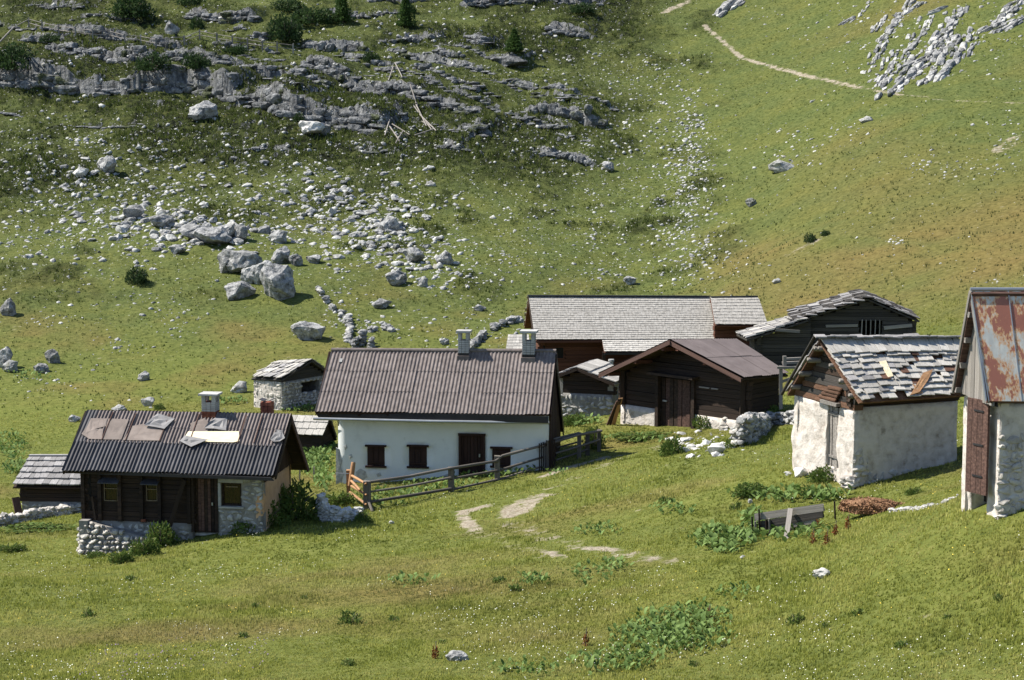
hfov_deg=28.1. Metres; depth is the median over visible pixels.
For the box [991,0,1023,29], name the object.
rock rib
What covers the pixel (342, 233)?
boulder
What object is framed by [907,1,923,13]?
rock rib
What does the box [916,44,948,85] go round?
rock rib
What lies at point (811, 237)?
knee pine
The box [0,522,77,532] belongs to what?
bush
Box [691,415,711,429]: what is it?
bush
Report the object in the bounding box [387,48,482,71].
rock ledge
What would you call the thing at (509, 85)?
rock ledge
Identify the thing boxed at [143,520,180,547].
bush
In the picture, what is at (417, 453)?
window
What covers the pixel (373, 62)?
rock ledge
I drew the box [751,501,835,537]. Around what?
plank trough
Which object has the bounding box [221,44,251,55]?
knee pine
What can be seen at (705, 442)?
boulder
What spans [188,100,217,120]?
boulder
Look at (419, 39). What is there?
rock ledge
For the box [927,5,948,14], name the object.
rock rib
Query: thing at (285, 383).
stone hut
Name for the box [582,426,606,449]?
bush
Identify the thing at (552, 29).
rock ledge
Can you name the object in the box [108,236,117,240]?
boulder
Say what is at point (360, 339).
dry stone wall
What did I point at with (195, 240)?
boulder
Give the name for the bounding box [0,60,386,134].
rock ledge
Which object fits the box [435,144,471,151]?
rock ledge
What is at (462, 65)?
rock ledge
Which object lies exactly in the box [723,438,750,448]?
bush
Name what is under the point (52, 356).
boulder
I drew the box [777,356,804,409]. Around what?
wooden rack
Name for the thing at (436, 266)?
boulder
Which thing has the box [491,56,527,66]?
rock
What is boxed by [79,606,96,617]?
weed clump
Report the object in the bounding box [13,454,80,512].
shingled shed
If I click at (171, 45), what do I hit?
rock ledge
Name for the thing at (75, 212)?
boulder
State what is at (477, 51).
rock ledge
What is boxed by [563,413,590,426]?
bush
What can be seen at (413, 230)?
boulder
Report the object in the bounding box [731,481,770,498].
bush
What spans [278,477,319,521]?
bush
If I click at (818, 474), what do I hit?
bush
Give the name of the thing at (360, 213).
boulder
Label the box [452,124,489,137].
rock ledge
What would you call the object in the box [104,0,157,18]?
knee pine
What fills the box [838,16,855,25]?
rock rib
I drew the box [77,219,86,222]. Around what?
boulder
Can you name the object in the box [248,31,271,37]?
rock ledge
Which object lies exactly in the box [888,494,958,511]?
dry stone wall
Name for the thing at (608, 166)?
boulder
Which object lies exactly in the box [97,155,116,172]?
boulder
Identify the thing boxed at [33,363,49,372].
boulder
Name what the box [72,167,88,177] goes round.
boulder
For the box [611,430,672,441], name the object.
leaves
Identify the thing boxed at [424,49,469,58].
rock ledge
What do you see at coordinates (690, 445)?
boulder
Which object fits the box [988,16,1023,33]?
rock rib
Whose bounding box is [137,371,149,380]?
boulder
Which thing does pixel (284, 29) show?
knee pine
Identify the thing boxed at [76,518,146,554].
rubble wall
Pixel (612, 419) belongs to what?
leaning planks
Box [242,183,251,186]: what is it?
boulder
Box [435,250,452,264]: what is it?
boulder
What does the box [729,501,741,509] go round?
weed clump
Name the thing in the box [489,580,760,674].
dock patch
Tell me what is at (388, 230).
boulder
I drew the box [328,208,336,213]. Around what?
boulder
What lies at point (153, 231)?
boulder
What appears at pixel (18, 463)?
dock leaves
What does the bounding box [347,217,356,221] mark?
boulder
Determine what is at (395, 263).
boulder
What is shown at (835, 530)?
seed stalk
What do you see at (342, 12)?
larch tree
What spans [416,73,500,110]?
rock ledge
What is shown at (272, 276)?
boulder
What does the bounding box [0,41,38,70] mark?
knee pine
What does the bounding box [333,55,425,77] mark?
rock ledge
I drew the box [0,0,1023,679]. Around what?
hillside
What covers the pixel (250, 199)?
boulder
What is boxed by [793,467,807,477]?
boulder
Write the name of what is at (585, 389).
stone and log shed
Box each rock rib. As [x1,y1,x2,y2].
[713,0,745,17]
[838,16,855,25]
[858,0,873,16]
[860,35,894,73]
[867,49,901,86]
[870,14,887,32]
[874,5,969,100]
[876,0,915,41]
[887,14,934,74]
[902,34,953,66]
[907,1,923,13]
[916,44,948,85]
[919,26,973,81]
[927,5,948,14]
[959,22,1001,56]
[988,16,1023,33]
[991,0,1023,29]
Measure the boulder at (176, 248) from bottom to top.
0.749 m
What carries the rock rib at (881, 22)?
on the hillside
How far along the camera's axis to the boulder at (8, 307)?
123.24 m
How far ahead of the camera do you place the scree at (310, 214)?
148.09 m
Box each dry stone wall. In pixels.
[0,503,80,526]
[313,492,363,522]
[315,285,355,342]
[349,329,375,347]
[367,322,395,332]
[470,315,523,348]
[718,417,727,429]
[729,411,772,447]
[766,410,793,424]
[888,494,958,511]
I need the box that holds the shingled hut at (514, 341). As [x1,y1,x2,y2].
[506,334,529,348]
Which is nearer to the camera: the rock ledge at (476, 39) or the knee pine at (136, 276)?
the knee pine at (136, 276)
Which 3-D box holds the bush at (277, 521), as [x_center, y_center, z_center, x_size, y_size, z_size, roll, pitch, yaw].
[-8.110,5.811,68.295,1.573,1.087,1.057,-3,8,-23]
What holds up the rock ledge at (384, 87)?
on the hillside
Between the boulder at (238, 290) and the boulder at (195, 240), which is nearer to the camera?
the boulder at (238, 290)
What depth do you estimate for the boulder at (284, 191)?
149.11 m
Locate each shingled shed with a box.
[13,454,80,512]
[292,415,336,451]
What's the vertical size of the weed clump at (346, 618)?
0.495 m
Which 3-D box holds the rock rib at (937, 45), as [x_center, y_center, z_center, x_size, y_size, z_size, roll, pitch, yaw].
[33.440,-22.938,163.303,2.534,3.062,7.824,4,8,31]
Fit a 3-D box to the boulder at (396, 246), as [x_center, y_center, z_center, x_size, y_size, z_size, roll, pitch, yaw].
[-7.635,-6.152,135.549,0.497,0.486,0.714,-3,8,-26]
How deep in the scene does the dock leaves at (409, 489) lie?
75.11 m
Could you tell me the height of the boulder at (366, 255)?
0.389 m
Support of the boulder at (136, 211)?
on the hillside
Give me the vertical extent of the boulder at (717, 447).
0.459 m
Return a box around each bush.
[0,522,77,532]
[0,542,27,552]
[84,550,107,558]
[108,548,134,564]
[128,535,160,556]
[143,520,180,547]
[154,403,165,409]
[227,520,266,534]
[267,499,292,528]
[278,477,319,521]
[325,490,355,505]
[353,510,374,522]
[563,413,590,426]
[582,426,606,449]
[657,434,689,456]
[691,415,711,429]
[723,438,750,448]
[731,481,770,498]
[762,404,787,412]
[805,464,835,483]
[904,487,922,495]
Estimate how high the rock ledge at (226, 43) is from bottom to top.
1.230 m
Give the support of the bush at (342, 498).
on the hillside
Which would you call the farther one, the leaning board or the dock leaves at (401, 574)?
the leaning board
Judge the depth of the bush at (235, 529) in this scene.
67.35 m
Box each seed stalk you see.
[431,644,438,658]
[581,628,590,645]
[809,528,817,543]
[822,530,829,544]
[831,520,838,535]
[844,516,850,528]
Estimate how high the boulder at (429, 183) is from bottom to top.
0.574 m
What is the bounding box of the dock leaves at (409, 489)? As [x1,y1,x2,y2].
[356,464,542,505]
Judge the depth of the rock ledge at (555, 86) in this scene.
172.32 m
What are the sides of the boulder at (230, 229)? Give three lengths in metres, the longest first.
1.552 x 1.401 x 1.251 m
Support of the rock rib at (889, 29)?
on the hillside
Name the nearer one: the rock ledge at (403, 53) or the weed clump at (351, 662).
the weed clump at (351, 662)
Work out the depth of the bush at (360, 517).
68.98 m
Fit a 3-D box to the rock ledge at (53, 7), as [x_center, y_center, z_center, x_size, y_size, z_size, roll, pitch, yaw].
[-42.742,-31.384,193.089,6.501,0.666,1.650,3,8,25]
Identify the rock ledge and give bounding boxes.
[0,22,84,31]
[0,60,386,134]
[0,112,23,116]
[18,25,138,42]
[28,4,84,9]
[44,31,113,44]
[45,43,331,85]
[47,5,84,7]
[68,123,143,128]
[69,13,136,23]
[144,36,181,48]
[183,11,260,23]
[211,41,279,53]
[222,26,246,30]
[227,147,288,153]
[236,55,320,72]
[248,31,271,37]
[253,68,271,79]
[255,80,302,107]
[264,63,289,67]
[296,41,372,51]
[299,57,477,114]
[330,9,398,18]
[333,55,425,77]
[340,52,401,66]
[362,75,479,89]
[363,149,393,154]
[367,0,430,2]
[379,99,454,131]
[380,34,435,42]
[380,66,500,96]
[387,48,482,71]
[409,54,495,74]
[412,63,459,83]
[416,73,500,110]
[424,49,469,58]
[433,44,492,59]
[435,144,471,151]
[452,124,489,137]
[461,34,494,44]
[467,0,603,7]
[482,78,573,97]
[495,110,546,124]
[505,78,538,89]
[509,114,567,129]
[520,103,610,130]
[526,150,594,164]
[530,92,619,110]
[541,84,593,96]
[542,26,587,37]
[553,133,589,141]
[554,97,575,103]
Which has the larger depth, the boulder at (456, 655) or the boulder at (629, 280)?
the boulder at (629, 280)
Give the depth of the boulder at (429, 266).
130.84 m
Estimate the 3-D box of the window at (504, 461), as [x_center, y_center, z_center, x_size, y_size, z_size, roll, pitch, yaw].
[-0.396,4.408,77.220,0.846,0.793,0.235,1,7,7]
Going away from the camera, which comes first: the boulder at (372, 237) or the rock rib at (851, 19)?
the boulder at (372, 237)
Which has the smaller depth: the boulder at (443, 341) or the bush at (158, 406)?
the bush at (158, 406)
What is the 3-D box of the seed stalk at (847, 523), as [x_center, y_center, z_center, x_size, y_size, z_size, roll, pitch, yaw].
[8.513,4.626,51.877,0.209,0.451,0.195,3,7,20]
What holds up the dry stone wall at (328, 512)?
on the hillside
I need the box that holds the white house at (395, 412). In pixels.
[313,329,563,483]
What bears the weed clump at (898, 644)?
on the hillside
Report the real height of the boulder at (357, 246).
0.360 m
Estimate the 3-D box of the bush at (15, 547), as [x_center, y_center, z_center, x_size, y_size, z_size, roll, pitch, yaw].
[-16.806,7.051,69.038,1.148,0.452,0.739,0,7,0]
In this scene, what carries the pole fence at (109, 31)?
on the hillside
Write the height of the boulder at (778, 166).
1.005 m
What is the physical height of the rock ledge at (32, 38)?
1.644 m
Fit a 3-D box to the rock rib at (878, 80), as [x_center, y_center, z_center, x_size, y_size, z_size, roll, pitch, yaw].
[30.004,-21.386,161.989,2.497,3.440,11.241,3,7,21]
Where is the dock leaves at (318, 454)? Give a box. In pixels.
[301,441,337,490]
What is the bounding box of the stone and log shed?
[559,359,620,416]
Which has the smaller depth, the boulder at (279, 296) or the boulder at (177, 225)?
the boulder at (279, 296)
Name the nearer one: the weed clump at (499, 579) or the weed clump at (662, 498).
the weed clump at (499, 579)
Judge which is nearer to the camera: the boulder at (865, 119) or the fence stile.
the fence stile
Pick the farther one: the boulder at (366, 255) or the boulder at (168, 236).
the boulder at (168, 236)
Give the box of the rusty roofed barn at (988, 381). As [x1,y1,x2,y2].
[951,287,1023,519]
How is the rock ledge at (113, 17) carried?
on the hillside
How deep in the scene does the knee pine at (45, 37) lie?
183.97 m
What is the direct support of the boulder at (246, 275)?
on the hillside
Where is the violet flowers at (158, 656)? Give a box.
[79,637,272,679]
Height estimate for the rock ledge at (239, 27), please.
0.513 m
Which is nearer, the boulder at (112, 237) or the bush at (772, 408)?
the bush at (772, 408)
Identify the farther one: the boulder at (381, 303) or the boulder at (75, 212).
the boulder at (75, 212)
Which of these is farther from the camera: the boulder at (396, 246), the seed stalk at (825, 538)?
the boulder at (396, 246)
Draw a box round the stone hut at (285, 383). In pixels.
[251,359,324,409]
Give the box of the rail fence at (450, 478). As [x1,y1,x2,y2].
[363,429,602,511]
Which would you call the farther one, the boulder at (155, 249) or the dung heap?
the boulder at (155, 249)
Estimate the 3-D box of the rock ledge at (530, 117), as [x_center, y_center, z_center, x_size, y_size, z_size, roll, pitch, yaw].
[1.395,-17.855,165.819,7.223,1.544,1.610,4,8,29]
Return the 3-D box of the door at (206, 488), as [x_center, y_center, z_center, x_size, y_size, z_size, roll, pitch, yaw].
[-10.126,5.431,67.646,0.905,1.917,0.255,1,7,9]
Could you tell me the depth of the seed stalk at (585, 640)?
46.06 m
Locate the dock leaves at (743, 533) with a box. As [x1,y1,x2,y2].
[687,482,851,552]
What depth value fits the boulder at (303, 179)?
152.32 m
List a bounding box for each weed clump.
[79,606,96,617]
[123,574,139,580]
[238,631,247,638]
[337,609,366,624]
[340,658,355,665]
[388,614,399,621]
[492,576,506,582]
[508,583,523,592]
[658,495,669,503]
[688,660,699,666]
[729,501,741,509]
[785,612,805,624]
[848,608,863,615]
[894,640,909,647]
[993,593,1002,601]
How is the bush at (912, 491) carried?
on the hillside
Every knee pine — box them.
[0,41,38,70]
[38,33,60,42]
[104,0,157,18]
[124,266,149,283]
[132,50,171,71]
[175,0,205,5]
[180,51,211,70]
[187,15,205,29]
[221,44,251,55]
[265,11,303,42]
[268,0,306,11]
[287,6,341,24]
[292,112,304,121]
[362,50,379,62]
[409,3,416,12]
[569,1,595,12]
[803,233,816,242]
[819,230,829,235]
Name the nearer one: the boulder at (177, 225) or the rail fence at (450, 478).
the rail fence at (450, 478)
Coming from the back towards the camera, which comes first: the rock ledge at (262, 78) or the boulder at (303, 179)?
the rock ledge at (262, 78)
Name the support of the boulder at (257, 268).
on the hillside
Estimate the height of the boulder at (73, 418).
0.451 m
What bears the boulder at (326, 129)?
on the hillside
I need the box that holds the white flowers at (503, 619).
[0,450,1023,679]
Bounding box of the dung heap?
[837,495,904,514]
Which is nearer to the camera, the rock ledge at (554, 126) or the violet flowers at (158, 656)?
the violet flowers at (158, 656)
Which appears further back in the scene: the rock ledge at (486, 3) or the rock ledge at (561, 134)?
the rock ledge at (486, 3)
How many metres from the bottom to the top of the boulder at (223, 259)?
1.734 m
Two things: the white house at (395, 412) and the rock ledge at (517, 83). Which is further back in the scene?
the rock ledge at (517, 83)
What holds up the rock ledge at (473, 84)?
on the hillside
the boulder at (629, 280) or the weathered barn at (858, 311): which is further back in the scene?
the boulder at (629, 280)
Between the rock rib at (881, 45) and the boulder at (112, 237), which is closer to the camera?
the boulder at (112, 237)
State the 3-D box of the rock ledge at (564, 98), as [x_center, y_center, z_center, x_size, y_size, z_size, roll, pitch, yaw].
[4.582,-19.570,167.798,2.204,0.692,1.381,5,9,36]
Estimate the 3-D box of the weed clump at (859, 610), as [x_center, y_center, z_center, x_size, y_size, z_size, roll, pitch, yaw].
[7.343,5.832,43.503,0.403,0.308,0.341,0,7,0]
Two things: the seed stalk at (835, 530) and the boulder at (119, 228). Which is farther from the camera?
the boulder at (119, 228)
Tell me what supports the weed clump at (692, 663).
on the hillside
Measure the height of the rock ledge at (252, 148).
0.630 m
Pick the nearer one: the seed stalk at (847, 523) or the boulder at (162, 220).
the seed stalk at (847, 523)
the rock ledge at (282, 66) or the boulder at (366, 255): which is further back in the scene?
the rock ledge at (282, 66)
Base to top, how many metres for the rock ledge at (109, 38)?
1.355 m
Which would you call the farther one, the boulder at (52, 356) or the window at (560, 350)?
the boulder at (52, 356)
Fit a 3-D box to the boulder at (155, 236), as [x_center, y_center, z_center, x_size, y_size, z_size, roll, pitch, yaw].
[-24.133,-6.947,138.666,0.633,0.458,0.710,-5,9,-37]
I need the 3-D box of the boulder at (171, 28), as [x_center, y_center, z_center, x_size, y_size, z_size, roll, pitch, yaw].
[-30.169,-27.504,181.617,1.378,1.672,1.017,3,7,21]
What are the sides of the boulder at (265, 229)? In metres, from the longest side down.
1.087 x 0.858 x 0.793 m
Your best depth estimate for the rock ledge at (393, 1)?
196.94 m
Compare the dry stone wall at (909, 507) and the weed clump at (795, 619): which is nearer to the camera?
the weed clump at (795, 619)
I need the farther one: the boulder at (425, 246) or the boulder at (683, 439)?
the boulder at (425, 246)
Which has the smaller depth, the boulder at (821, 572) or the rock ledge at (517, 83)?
the boulder at (821, 572)
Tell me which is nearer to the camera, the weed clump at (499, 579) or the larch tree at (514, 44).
the weed clump at (499, 579)
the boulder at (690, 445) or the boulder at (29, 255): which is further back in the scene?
the boulder at (29, 255)
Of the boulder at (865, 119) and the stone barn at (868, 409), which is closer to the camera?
the stone barn at (868, 409)
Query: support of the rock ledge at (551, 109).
on the hillside
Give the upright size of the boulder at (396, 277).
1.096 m
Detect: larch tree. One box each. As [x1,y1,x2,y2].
[334,0,355,22]
[395,0,416,26]
[504,28,524,51]
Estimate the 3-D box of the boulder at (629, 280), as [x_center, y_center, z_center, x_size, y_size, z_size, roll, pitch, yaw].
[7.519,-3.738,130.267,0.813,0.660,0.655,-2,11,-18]
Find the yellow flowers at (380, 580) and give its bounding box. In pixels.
[5,455,1008,679]
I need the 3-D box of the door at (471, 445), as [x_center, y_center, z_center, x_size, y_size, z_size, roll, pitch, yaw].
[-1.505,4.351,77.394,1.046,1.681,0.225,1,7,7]
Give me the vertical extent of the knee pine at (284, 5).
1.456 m
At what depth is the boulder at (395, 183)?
150.29 m
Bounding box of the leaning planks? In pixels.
[606,398,622,424]
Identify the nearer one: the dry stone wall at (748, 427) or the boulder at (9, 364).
the dry stone wall at (748, 427)
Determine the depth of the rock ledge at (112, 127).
163.74 m
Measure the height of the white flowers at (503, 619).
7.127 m
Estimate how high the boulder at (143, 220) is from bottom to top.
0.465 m
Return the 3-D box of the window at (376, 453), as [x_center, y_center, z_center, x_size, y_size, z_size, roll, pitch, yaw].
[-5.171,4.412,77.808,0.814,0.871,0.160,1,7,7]
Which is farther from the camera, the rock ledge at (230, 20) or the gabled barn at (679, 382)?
the rock ledge at (230, 20)
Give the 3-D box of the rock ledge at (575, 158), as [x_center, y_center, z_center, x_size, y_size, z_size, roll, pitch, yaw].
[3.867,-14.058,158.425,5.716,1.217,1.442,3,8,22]
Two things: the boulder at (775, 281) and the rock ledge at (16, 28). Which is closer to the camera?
the boulder at (775, 281)
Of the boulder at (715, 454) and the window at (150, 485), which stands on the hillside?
the boulder at (715, 454)
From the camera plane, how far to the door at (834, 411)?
58.99 m
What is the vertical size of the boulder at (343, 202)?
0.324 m
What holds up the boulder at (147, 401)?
on the hillside
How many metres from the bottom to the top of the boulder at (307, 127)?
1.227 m
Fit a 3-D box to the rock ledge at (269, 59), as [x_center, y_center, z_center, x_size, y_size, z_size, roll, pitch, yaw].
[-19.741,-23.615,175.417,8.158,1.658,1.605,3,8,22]
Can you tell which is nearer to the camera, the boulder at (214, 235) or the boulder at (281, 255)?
the boulder at (281, 255)
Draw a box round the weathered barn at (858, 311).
[735,289,919,365]
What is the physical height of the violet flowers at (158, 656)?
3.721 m
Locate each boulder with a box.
[0,298,16,315]
[0,346,12,367]
[1,359,17,371]
[25,254,33,257]
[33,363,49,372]
[44,349,59,362]
[60,164,68,169]
[68,415,80,421]
[69,210,79,215]
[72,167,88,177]
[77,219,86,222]
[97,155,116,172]
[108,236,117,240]
[111,404,126,410]
[116,225,127,231]
[123,204,143,217]
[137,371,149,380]
[140,218,149,222]
[141,397,154,406]
[149,214,174,226]
[149,229,158,233]
[150,234,158,238]
[151,247,161,251]
[156,208,167,214]
[164,21,179,34]
[166,234,177,240]
[168,244,185,253]
[172,222,182,227]
[179,224,204,238]
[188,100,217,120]
[189,237,200,242]
[192,227,231,243]
[199,201,208,205]
[209,217,216,222]
[217,224,235,237]
[217,251,228,272]
[222,249,262,272]
[224,281,255,299]
[231,381,246,392]
[233,238,243,243]
[234,223,247,240]
[240,265,253,283]
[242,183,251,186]
[245,197,254,201]
[252,260,271,284]
[256,225,270,233]
[259,263,295,297]
[268,229,287,242]
[271,246,289,263]
[272,276,294,300]
[280,189,288,192]
[288,254,302,265]
[290,321,325,340]
[299,120,324,133]
[301,177,309,181]
[303,171,312,175]
[306,255,321,263]
[320,123,330,135]
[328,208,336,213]
[331,231,340,235]
[333,254,344,258]
[334,196,343,199]
[337,201,347,204]
[339,231,348,235]
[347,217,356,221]
[349,232,358,236]
[351,244,361,248]
[356,212,366,215]
[360,253,369,257]
[366,236,377,239]
[372,298,391,308]
[376,235,385,239]
[377,215,399,231]
[385,228,394,232]
[385,270,407,285]
[390,181,400,186]
[391,261,398,265]
[392,207,400,211]
[392,244,399,249]
[395,226,405,230]
[402,247,424,261]
[408,227,418,232]
[417,277,427,286]
[421,214,431,217]
[422,244,430,248]
[424,264,432,268]
[425,181,435,185]
[426,165,434,169]
[433,264,443,268]
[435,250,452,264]
[439,338,449,344]
[445,650,468,661]
[474,304,485,310]
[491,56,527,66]
[602,161,613,170]
[623,276,635,284]
[677,437,690,441]
[686,444,695,447]
[701,440,710,444]
[707,443,724,453]
[711,451,720,456]
[745,198,756,206]
[768,159,793,172]
[772,278,779,283]
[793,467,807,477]
[812,567,829,577]
[859,116,872,122]
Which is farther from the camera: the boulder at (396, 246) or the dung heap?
the boulder at (396, 246)
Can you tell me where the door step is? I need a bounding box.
[195,532,215,535]
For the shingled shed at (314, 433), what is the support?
on the hillside
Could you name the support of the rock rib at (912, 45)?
on the hillside
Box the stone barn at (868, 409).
[780,333,963,489]
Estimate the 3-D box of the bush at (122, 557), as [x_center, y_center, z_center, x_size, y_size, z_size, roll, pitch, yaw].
[-12.352,6.907,64.884,0.950,0.618,0.611,0,7,0]
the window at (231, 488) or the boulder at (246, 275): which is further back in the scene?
the boulder at (246, 275)
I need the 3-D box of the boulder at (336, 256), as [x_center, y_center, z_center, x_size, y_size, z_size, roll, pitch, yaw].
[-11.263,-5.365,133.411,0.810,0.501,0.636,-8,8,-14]
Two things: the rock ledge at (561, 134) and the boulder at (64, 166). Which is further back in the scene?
the rock ledge at (561, 134)
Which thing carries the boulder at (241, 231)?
on the hillside
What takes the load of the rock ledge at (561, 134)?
on the hillside
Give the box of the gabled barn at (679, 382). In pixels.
[598,338,788,428]
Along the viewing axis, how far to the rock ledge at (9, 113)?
166.74 m
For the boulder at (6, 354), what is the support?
on the hillside
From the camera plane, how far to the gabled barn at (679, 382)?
81.05 m
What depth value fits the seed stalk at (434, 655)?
45.85 m
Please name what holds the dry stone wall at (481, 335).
on the hillside
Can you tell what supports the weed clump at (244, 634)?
on the hillside
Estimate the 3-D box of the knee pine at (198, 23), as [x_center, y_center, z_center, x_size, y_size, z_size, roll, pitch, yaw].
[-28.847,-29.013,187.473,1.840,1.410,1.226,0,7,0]
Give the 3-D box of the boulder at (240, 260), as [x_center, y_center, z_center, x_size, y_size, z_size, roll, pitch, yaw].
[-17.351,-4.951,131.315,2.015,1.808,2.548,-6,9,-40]
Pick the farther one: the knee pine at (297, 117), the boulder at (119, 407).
the knee pine at (297, 117)
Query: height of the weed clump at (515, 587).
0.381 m
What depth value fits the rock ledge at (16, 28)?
186.11 m
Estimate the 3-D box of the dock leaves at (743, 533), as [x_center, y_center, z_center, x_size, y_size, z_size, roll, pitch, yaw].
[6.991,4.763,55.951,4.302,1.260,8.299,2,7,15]
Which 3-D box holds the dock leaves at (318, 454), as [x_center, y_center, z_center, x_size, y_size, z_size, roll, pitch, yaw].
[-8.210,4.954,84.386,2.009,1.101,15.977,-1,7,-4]
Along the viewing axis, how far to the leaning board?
77.89 m
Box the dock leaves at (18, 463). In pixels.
[0,367,678,473]
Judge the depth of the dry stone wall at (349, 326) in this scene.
121.41 m
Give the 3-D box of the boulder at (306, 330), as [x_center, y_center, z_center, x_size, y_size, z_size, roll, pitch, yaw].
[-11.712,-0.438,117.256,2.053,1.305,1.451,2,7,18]
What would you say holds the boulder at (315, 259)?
on the hillside
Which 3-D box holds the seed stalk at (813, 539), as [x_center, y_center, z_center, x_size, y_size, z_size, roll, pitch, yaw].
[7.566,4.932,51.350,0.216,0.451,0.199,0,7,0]
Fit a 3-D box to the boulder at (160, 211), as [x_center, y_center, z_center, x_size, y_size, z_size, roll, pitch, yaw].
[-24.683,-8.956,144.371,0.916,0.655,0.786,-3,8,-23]
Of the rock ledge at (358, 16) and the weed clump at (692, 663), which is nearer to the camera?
the weed clump at (692, 663)
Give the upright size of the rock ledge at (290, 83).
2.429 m
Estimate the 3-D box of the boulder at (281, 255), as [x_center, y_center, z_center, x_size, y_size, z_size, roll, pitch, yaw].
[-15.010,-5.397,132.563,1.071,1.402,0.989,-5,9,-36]
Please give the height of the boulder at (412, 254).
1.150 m
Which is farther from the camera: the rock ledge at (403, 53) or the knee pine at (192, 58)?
the rock ledge at (403, 53)
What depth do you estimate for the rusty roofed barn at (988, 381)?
44.95 m
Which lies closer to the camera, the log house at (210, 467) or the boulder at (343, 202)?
the log house at (210, 467)
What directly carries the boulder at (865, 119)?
on the hillside
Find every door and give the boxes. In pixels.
[191,478,217,532]
[458,433,485,474]
[646,371,698,428]
[820,399,840,470]
[965,397,989,495]
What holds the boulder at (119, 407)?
on the hillside
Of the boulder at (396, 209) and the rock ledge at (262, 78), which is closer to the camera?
the boulder at (396, 209)
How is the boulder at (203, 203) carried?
on the hillside
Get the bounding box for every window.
[97,477,118,501]
[140,479,158,502]
[218,479,243,508]
[365,445,386,467]
[407,444,428,468]
[490,446,512,467]
[554,346,564,358]
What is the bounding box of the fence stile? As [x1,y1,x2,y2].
[335,462,366,505]
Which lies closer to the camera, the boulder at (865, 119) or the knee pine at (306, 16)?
the boulder at (865, 119)
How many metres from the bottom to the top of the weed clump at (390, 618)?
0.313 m
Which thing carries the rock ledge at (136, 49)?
on the hillside
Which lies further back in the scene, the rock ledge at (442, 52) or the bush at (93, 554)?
the rock ledge at (442, 52)
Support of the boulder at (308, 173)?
on the hillside
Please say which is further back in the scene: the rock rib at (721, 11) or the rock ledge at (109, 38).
the rock rib at (721, 11)
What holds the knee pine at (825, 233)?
on the hillside
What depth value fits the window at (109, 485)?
68.06 m
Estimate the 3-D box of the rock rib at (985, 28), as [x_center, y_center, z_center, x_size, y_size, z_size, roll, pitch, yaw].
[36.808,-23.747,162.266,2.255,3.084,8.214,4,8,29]
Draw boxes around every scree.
[0,0,1023,455]
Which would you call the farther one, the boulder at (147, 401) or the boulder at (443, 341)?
the boulder at (443, 341)
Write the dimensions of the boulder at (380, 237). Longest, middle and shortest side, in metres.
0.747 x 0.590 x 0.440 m
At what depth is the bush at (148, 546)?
66.09 m
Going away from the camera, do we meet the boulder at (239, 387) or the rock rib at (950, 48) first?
the boulder at (239, 387)
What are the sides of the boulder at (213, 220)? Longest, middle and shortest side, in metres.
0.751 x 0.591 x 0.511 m
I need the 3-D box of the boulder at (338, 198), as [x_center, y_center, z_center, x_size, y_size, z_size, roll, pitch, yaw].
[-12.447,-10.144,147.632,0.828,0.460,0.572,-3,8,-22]
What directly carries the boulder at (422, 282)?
on the hillside
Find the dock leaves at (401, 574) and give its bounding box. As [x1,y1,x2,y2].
[388,467,695,586]
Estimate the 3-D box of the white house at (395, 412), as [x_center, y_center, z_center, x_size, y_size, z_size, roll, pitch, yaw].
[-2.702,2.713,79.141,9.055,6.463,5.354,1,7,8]
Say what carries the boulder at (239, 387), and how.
on the hillside
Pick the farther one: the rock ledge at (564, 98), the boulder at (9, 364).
the rock ledge at (564, 98)
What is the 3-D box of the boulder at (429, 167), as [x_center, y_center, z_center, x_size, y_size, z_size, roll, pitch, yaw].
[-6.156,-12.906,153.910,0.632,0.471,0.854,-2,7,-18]
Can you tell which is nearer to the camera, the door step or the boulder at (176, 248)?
the door step
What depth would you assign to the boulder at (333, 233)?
139.95 m
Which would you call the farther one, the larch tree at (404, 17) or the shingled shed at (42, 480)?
the larch tree at (404, 17)
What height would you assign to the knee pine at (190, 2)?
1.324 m
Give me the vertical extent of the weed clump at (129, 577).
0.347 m
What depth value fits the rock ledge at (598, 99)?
169.49 m
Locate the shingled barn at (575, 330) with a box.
[523,295,766,374]
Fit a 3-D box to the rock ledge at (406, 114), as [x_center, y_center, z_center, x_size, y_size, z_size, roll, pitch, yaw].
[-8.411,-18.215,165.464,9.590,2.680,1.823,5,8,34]
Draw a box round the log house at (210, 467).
[61,391,308,541]
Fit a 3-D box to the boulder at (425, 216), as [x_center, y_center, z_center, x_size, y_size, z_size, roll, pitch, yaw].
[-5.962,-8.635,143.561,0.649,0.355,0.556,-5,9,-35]
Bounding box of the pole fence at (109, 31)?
[0,17,293,53]
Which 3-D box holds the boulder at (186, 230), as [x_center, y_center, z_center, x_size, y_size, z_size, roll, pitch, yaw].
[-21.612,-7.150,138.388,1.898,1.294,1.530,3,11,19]
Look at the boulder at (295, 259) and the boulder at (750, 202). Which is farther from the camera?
the boulder at (750, 202)
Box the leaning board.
[12,497,22,512]

